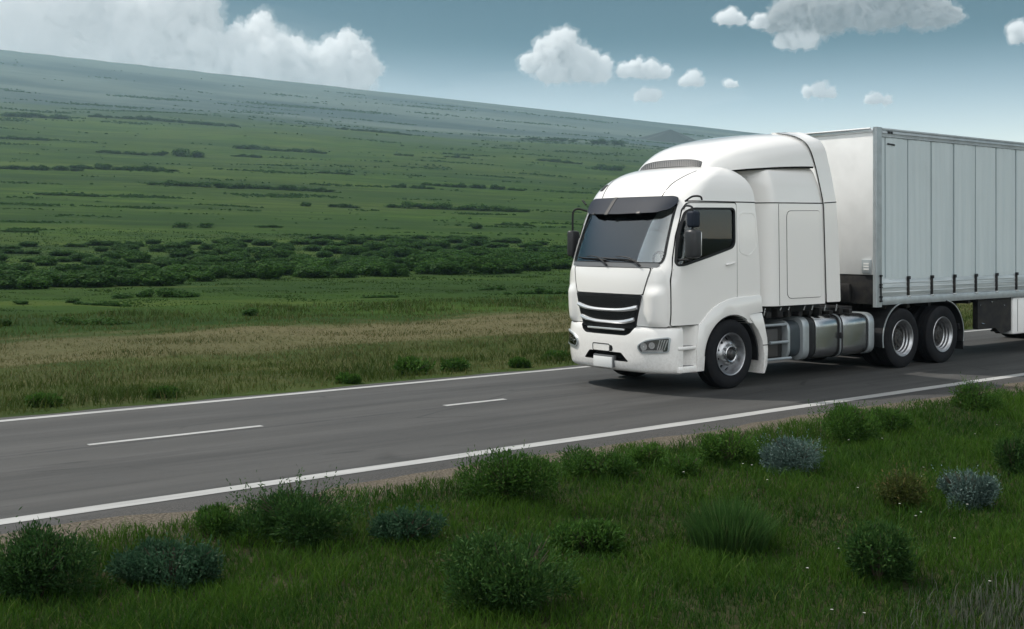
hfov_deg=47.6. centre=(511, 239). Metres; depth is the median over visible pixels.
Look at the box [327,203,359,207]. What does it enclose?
thicket
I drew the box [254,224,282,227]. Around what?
thicket
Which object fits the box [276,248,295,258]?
bush
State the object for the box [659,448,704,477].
shrub
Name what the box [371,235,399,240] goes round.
bush
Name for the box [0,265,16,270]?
bush
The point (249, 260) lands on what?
bush
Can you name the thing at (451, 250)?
bush
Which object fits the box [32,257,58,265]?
bush
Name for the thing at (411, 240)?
bush
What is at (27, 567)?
shrub
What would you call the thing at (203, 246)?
bush
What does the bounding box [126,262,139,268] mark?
bush
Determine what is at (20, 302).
bush
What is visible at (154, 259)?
bush
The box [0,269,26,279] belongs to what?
bush
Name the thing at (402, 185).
thicket
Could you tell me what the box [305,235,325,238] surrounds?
bush
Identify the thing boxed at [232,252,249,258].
bush
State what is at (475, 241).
bush
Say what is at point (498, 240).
bush
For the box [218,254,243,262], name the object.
bush
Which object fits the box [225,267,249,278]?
bush
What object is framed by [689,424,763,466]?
shrub
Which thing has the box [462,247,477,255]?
bush
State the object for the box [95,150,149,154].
thicket
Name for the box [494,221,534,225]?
thicket
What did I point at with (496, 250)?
bush
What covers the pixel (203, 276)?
bush
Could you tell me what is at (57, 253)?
bush
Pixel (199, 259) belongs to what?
bush
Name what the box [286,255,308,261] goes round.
bush
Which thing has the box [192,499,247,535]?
shrub
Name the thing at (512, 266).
bush
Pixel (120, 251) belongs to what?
bush
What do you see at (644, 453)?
shrub
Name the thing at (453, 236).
bush
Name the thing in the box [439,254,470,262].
bush
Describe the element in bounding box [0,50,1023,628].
ground
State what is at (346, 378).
shrub
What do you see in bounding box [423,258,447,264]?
bush
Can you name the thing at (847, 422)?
shrub
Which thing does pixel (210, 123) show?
thicket
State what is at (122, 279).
bush
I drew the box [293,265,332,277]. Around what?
bush
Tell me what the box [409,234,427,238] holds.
bush
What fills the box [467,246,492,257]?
bush
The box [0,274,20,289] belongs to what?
bush
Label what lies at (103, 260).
bush
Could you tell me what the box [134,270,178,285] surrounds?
bush
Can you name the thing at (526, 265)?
bush
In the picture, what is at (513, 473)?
shrub
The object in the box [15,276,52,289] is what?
bush
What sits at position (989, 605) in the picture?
grass
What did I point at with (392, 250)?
bush
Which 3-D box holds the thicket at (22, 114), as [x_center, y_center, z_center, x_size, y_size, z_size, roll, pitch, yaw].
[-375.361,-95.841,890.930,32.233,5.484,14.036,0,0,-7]
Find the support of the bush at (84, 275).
on the ground at (28, 72)
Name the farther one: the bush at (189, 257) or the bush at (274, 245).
the bush at (274, 245)
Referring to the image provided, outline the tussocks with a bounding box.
[0,226,569,315]
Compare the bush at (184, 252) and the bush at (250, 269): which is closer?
the bush at (250, 269)
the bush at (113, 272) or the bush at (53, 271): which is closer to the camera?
the bush at (113, 272)
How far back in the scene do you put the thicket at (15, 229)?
157.32 m
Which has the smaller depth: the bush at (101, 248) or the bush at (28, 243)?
the bush at (101, 248)
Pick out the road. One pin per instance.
(52, 464)
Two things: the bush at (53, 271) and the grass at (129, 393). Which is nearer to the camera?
the grass at (129, 393)
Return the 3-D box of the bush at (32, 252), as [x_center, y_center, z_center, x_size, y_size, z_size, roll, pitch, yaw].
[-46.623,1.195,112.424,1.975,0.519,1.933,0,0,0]
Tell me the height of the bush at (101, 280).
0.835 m
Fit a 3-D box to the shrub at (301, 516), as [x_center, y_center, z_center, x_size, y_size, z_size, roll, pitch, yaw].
[-1.627,2.014,8.786,1.242,0.642,0.807,0,0,0]
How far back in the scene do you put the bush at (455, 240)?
153.25 m
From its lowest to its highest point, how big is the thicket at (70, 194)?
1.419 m
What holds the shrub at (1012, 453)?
on the ground at (28, 72)
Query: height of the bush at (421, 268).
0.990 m
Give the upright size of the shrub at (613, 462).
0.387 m
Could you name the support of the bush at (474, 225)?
on the ground at (28, 72)
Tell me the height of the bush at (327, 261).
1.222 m
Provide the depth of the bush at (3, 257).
97.17 m
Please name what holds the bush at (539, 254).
on the ground at (28, 72)
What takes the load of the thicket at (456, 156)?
on the ground at (28, 72)
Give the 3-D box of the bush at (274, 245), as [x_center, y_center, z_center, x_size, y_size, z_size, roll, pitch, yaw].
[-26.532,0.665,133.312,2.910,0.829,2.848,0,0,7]
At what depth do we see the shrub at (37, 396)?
15.15 m
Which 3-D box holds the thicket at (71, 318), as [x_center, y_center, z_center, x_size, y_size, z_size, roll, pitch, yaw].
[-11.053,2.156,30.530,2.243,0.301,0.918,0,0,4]
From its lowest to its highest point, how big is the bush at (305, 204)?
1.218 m
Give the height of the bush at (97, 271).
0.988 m
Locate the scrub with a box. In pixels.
[0,62,712,240]
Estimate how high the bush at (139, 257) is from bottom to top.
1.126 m
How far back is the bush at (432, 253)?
104.10 m
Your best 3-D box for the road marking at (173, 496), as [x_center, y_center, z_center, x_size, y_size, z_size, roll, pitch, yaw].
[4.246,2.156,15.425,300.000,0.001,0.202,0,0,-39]
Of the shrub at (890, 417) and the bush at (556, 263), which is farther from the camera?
the bush at (556, 263)
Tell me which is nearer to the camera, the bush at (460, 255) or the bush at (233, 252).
the bush at (460, 255)
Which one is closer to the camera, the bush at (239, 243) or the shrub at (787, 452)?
the shrub at (787, 452)
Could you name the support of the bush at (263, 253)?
on the ground at (28, 72)
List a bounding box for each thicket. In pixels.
[0,112,42,117]
[0,135,50,140]
[0,165,84,170]
[0,227,38,231]
[34,191,107,196]
[41,113,68,118]
[51,316,134,325]
[69,163,180,171]
[72,300,131,306]
[88,113,212,124]
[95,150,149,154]
[109,287,202,298]
[145,179,248,188]
[150,148,204,156]
[172,221,213,227]
[188,121,239,126]
[230,154,261,157]
[232,144,269,149]
[245,184,336,191]
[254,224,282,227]
[269,148,327,153]
[317,170,354,174]
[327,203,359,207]
[336,127,412,135]
[353,236,375,239]
[361,294,399,297]
[383,201,529,211]
[391,183,434,188]
[393,153,413,155]
[421,182,524,190]
[443,154,469,157]
[478,286,505,289]
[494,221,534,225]
[503,287,567,293]
[520,137,577,141]
[537,158,582,163]
[589,138,628,144]
[590,164,627,169]
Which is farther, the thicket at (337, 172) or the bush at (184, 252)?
the thicket at (337, 172)
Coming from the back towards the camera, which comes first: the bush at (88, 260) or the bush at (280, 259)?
the bush at (280, 259)
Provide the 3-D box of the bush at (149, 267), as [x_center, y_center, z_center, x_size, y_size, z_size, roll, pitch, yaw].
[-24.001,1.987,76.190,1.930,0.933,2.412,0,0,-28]
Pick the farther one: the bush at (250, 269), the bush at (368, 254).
the bush at (368, 254)
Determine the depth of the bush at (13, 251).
112.42 m
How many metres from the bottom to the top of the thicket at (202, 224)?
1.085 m
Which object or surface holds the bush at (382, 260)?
on the ground at (28, 72)
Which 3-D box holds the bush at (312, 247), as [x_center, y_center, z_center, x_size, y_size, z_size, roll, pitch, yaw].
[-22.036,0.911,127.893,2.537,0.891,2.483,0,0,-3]
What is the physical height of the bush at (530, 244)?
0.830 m
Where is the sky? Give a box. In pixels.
[0,0,1023,142]
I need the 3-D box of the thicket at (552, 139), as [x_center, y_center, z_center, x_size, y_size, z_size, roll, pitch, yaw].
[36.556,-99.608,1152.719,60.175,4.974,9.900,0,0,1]
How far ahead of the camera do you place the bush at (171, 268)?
72.31 m
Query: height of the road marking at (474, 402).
0.001 m
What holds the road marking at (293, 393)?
on the road
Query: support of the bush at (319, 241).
on the ground at (28, 72)
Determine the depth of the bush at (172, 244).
128.14 m
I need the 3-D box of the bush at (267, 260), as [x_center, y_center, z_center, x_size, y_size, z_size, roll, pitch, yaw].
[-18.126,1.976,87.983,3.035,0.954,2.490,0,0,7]
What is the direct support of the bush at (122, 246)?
on the ground at (28, 72)
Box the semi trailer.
[805,127,1023,337]
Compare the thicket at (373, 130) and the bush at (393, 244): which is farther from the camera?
the thicket at (373, 130)
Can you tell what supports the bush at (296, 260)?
on the ground at (28, 72)
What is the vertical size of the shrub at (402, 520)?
0.363 m
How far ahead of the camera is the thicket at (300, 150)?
662.89 m
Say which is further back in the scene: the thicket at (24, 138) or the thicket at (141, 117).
the thicket at (141, 117)
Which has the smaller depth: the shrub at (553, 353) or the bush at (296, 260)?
the shrub at (553, 353)
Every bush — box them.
[0,248,23,253]
[0,253,8,260]
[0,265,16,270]
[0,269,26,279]
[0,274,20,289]
[0,319,12,325]
[2,245,23,248]
[6,262,34,272]
[12,300,28,303]
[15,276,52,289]
[17,241,38,246]
[19,257,38,261]
[23,250,41,253]
[23,270,45,275]
[27,271,43,277]
[28,269,61,272]
[31,255,55,258]
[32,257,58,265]
[38,272,78,287]
[38,276,65,286]
[48,250,72,255]
[48,263,70,271]
[56,257,72,261]
[61,243,87,246]
[61,263,99,271]
[63,250,77,255]
[65,270,85,274]
[65,298,79,302]
[68,252,93,260]
[71,272,96,278]
[73,272,115,287]
[80,256,100,265]
[82,257,111,264]
[84,240,115,245]
[91,267,118,274]
[93,246,108,251]
[99,251,121,258]
[101,266,140,284]
[104,258,127,267]
[110,244,139,251]
[111,248,138,256]
[114,273,136,285]
[120,251,152,262]
[121,241,146,246]
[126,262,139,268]
[134,263,161,272]
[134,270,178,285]
[144,239,161,243]
[147,244,165,251]
[150,256,163,262]
[152,258,178,267]
[157,265,181,272]
[160,264,192,269]
[162,257,188,264]
[163,241,191,248]
[166,247,194,257]
[169,271,186,283]
[175,265,213,279]
[181,239,203,244]
[184,260,211,266]
[185,254,210,259]
[189,270,216,281]
[191,256,213,262]
[193,265,226,277]
[195,250,218,255]
[197,243,216,249]
[201,255,223,264]
[209,261,228,267]
[211,239,233,242]
[213,243,233,246]
[213,245,232,253]
[213,265,230,277]
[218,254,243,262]
[221,240,248,247]
[222,246,246,254]
[223,261,247,269]
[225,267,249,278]
[228,250,250,255]
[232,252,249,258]
[236,238,260,241]
[237,262,259,277]
[241,257,256,264]
[241,308,257,315]
[245,246,271,252]
[250,248,280,260]
[251,239,277,245]
[254,260,285,278]
[257,257,277,262]
[258,260,282,263]
[269,256,287,261]
[271,242,293,247]
[275,245,295,250]
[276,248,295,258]
[278,261,296,275]
[286,253,311,257]
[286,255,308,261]
[287,238,311,244]
[289,258,313,263]
[292,261,328,276]
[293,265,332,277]
[300,202,311,205]
[302,244,322,250]
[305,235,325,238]
[308,257,334,266]
[309,238,333,244]
[315,250,333,257]
[318,234,345,239]
[320,245,344,253]
[326,241,347,245]
[328,265,338,274]
[331,266,359,277]
[334,257,354,264]
[334,259,348,266]
[340,245,365,255]
[340,254,365,258]
[340,258,371,266]
[341,236,366,243]
[343,261,368,274]
[358,250,377,256]
[358,261,394,275]
[359,240,388,250]
[361,256,387,259]
[368,258,387,263]
[370,251,393,258]
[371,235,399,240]
[378,246,400,256]
[380,261,409,276]
[384,238,401,242]
[385,241,409,246]
[386,256,409,265]
[394,245,420,256]
[398,238,423,244]
[401,242,422,248]
[404,254,438,270]
[408,250,429,256]
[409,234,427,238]
[413,262,433,273]
[416,251,438,256]
[421,246,442,252]
[422,239,451,247]
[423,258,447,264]
[428,259,465,274]
[435,250,465,257]
[437,249,456,252]
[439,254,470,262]
[444,237,463,242]
[445,235,462,238]
[450,243,470,249]
[451,253,479,259]
[461,260,498,272]
[462,237,490,245]
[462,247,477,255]
[464,235,488,239]
[466,255,502,273]
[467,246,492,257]
[469,222,482,228]
[483,242,509,247]
[489,248,508,252]
[489,252,512,260]
[490,239,502,241]
[499,259,522,273]
[502,237,521,242]
[516,259,539,270]
[518,242,543,246]
[520,245,549,251]
[524,258,551,270]
[531,240,548,244]
[534,252,552,255]
[549,258,568,268]
[550,244,566,248]
[567,259,572,267]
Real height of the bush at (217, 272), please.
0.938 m
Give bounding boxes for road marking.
[0,329,990,421]
[0,373,1023,524]
[88,425,260,444]
[445,399,505,405]
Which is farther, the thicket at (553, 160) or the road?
the thicket at (553, 160)
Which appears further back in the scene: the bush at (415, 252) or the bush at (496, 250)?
the bush at (496, 250)
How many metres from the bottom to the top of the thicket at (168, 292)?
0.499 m
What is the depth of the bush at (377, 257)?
95.33 m
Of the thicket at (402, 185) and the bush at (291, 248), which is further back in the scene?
the thicket at (402, 185)
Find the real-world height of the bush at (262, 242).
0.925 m
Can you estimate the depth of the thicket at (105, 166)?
408.44 m
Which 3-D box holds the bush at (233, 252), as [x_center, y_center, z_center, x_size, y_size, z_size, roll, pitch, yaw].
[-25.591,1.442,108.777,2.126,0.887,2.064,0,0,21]
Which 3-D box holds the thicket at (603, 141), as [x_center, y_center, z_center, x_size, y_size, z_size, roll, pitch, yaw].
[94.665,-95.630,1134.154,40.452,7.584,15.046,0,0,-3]
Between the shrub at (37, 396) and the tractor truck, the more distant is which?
the tractor truck
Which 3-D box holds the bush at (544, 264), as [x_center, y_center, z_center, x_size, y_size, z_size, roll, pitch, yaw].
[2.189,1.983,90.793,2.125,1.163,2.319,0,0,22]
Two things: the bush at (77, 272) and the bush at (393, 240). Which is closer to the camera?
the bush at (77, 272)
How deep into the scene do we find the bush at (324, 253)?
112.84 m
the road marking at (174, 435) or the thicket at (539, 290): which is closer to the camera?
the road marking at (174, 435)
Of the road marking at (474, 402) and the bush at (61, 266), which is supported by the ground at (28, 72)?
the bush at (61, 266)
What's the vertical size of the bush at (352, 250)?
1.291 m
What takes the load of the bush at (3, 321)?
on the ground at (28, 72)
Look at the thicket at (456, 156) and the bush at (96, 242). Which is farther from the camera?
the thicket at (456, 156)
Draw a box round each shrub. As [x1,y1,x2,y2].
[0,507,103,603]
[24,391,67,407]
[101,532,225,592]
[143,384,181,398]
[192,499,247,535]
[215,466,376,548]
[335,371,361,383]
[363,502,449,545]
[393,355,436,375]
[436,523,585,619]
[439,357,470,371]
[450,439,568,504]
[508,356,531,367]
[540,349,569,360]
[544,516,628,556]
[553,443,639,478]
[624,440,668,468]
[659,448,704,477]
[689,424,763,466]
[755,427,826,475]
[808,399,883,443]
[828,508,926,582]
[861,400,914,433]
[870,460,937,511]
[931,465,1002,509]
[946,372,1008,412]
[986,430,1023,476]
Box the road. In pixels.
[0,328,1023,534]
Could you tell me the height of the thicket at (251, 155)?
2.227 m
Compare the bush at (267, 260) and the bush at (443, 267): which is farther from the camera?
the bush at (267, 260)
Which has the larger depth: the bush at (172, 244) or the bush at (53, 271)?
the bush at (172, 244)
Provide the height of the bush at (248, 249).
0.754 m
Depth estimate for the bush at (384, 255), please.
106.73 m
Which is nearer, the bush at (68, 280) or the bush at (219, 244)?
the bush at (68, 280)
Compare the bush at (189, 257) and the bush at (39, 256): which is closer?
the bush at (39, 256)
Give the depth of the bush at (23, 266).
76.70 m
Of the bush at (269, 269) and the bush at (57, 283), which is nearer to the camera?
the bush at (57, 283)
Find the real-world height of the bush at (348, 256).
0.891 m
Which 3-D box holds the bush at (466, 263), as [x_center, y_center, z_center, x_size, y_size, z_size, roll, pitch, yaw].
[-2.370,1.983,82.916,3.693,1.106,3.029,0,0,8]
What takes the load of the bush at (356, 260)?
on the ground at (28, 72)
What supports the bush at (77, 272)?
on the ground at (28, 72)
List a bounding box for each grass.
[0,293,972,414]
[0,383,1023,628]
[838,557,1023,628]
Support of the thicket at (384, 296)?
on the ground at (28, 72)
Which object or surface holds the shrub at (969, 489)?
on the ground at (28, 72)
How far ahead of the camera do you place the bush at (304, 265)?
75.98 m
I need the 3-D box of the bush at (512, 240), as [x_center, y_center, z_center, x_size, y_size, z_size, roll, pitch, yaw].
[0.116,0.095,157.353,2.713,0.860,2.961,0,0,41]
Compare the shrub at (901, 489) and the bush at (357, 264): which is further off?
the bush at (357, 264)
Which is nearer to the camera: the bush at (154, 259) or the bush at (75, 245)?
the bush at (154, 259)
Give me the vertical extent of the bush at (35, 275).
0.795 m
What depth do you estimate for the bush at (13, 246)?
121.11 m
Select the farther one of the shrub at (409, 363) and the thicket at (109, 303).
the thicket at (109, 303)
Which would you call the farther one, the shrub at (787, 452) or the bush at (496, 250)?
the bush at (496, 250)
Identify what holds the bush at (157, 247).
on the ground at (28, 72)
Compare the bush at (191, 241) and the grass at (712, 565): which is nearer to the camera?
the grass at (712, 565)
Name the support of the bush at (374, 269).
on the ground at (28, 72)
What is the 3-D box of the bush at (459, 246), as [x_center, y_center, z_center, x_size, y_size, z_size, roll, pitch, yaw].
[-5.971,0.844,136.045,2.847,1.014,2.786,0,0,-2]
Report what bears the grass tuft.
on the ground at (28, 72)
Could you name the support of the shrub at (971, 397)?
on the ground at (28, 72)
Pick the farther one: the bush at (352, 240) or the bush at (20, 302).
the bush at (352, 240)
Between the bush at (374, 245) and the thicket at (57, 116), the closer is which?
the bush at (374, 245)
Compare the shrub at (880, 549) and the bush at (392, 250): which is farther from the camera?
the bush at (392, 250)
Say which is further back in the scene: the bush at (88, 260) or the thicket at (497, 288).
the bush at (88, 260)
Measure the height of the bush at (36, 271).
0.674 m
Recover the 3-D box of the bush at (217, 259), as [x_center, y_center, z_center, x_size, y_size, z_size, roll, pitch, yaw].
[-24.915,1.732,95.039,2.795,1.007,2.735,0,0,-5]
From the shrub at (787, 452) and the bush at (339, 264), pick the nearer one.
the shrub at (787, 452)
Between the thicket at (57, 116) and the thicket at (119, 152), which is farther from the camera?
the thicket at (57, 116)
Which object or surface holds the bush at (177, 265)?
on the ground at (28, 72)
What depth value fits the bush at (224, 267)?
73.65 m
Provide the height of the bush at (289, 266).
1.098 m
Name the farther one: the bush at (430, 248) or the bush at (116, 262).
the bush at (430, 248)
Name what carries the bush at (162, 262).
on the ground at (28, 72)
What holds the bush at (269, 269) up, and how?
on the ground at (28, 72)
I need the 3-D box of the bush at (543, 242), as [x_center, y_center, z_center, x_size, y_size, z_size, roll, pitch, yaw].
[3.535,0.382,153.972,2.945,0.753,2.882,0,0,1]
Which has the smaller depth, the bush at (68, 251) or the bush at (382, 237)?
the bush at (68, 251)
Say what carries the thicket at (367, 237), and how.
on the ground at (28, 72)
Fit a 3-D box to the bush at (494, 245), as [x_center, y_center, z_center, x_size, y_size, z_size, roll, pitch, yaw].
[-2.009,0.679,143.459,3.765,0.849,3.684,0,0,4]
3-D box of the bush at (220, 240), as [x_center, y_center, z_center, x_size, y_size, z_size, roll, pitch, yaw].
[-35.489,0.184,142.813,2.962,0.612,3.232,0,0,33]
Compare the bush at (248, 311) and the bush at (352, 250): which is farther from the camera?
the bush at (352, 250)
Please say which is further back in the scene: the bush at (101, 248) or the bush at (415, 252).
the bush at (101, 248)
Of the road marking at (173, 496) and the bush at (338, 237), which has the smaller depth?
the road marking at (173, 496)
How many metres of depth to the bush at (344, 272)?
73.39 m
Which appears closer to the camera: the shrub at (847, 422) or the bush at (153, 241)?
the shrub at (847, 422)
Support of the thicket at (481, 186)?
on the ground at (28, 72)
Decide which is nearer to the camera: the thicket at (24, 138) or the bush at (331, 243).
the bush at (331, 243)
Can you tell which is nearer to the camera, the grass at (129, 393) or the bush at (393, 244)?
the grass at (129, 393)
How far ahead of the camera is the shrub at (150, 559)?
7.73 m
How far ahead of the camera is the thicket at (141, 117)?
939.67 m
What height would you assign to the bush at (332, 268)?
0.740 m
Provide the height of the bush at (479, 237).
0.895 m
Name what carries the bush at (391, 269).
on the ground at (28, 72)
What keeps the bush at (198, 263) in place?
on the ground at (28, 72)
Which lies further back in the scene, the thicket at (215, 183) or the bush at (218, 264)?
the thicket at (215, 183)
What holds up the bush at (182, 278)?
on the ground at (28, 72)
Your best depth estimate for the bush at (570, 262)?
94.38 m
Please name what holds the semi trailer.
on the road
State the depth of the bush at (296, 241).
141.62 m
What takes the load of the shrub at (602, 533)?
on the ground at (28, 72)
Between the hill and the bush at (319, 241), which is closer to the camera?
the bush at (319, 241)
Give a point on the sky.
(949, 67)
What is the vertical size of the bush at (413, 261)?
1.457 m
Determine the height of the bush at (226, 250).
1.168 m
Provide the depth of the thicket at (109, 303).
40.75 m
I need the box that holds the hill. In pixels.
[639,129,696,142]
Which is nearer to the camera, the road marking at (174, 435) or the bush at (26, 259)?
the road marking at (174, 435)
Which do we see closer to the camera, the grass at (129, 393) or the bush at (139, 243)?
the grass at (129, 393)
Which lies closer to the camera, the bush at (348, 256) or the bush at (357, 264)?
the bush at (357, 264)
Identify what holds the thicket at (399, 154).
on the ground at (28, 72)
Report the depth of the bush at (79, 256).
99.99 m
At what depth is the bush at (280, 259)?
95.24 m
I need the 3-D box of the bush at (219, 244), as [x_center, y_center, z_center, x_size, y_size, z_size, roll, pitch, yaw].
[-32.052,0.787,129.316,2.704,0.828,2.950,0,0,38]
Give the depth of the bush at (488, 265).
81.17 m
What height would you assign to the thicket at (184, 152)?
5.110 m
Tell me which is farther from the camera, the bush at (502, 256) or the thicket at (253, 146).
the thicket at (253, 146)
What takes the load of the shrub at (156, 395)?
on the ground at (28, 72)
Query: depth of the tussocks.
66.06 m
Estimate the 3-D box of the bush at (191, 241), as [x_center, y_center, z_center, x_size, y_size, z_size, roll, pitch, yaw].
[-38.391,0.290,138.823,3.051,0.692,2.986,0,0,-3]
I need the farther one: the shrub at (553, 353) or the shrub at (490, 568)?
the shrub at (553, 353)
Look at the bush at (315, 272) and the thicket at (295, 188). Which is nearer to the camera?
the bush at (315, 272)
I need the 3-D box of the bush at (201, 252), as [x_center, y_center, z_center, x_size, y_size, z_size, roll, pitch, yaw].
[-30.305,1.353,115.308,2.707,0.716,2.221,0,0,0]
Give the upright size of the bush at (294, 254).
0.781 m
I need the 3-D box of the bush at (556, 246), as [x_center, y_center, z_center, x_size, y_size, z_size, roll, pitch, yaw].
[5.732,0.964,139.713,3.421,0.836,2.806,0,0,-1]
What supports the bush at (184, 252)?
on the ground at (28, 72)
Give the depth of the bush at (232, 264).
83.80 m
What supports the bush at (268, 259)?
on the ground at (28, 72)
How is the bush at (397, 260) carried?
on the ground at (28, 72)
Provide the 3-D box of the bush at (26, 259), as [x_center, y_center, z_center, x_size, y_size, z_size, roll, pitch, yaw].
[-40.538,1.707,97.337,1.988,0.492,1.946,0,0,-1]
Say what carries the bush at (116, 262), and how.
on the ground at (28, 72)
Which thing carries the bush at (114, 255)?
on the ground at (28, 72)
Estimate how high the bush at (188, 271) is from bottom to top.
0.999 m
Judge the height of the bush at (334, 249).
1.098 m
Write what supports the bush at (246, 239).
on the ground at (28, 72)
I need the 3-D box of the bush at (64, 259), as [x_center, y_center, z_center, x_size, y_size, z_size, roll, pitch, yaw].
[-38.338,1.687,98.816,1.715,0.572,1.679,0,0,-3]
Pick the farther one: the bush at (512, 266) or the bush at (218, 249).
the bush at (218, 249)
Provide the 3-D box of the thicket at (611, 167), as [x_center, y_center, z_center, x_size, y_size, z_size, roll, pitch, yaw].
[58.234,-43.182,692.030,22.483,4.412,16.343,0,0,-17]
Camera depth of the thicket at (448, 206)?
277.11 m
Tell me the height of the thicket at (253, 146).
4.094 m
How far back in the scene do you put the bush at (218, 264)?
83.75 m
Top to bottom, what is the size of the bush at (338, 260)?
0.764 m
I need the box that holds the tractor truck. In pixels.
[567,132,963,388]
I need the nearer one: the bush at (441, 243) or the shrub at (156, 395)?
the shrub at (156, 395)
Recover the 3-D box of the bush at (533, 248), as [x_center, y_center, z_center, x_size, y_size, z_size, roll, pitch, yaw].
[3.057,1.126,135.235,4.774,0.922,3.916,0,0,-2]
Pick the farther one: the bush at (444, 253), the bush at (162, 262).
the bush at (444, 253)
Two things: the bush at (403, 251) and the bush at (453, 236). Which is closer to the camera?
the bush at (403, 251)
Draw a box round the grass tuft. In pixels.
[672,487,787,558]
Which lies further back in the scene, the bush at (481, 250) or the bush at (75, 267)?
the bush at (481, 250)
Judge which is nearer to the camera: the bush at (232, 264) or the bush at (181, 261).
the bush at (232, 264)
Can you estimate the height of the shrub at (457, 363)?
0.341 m
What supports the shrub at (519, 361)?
on the ground at (28, 72)
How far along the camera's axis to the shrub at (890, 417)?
13.35 m
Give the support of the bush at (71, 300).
on the ground at (28, 72)
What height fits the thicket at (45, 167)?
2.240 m
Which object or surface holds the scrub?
on the ground at (28, 72)
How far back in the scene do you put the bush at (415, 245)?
133.86 m

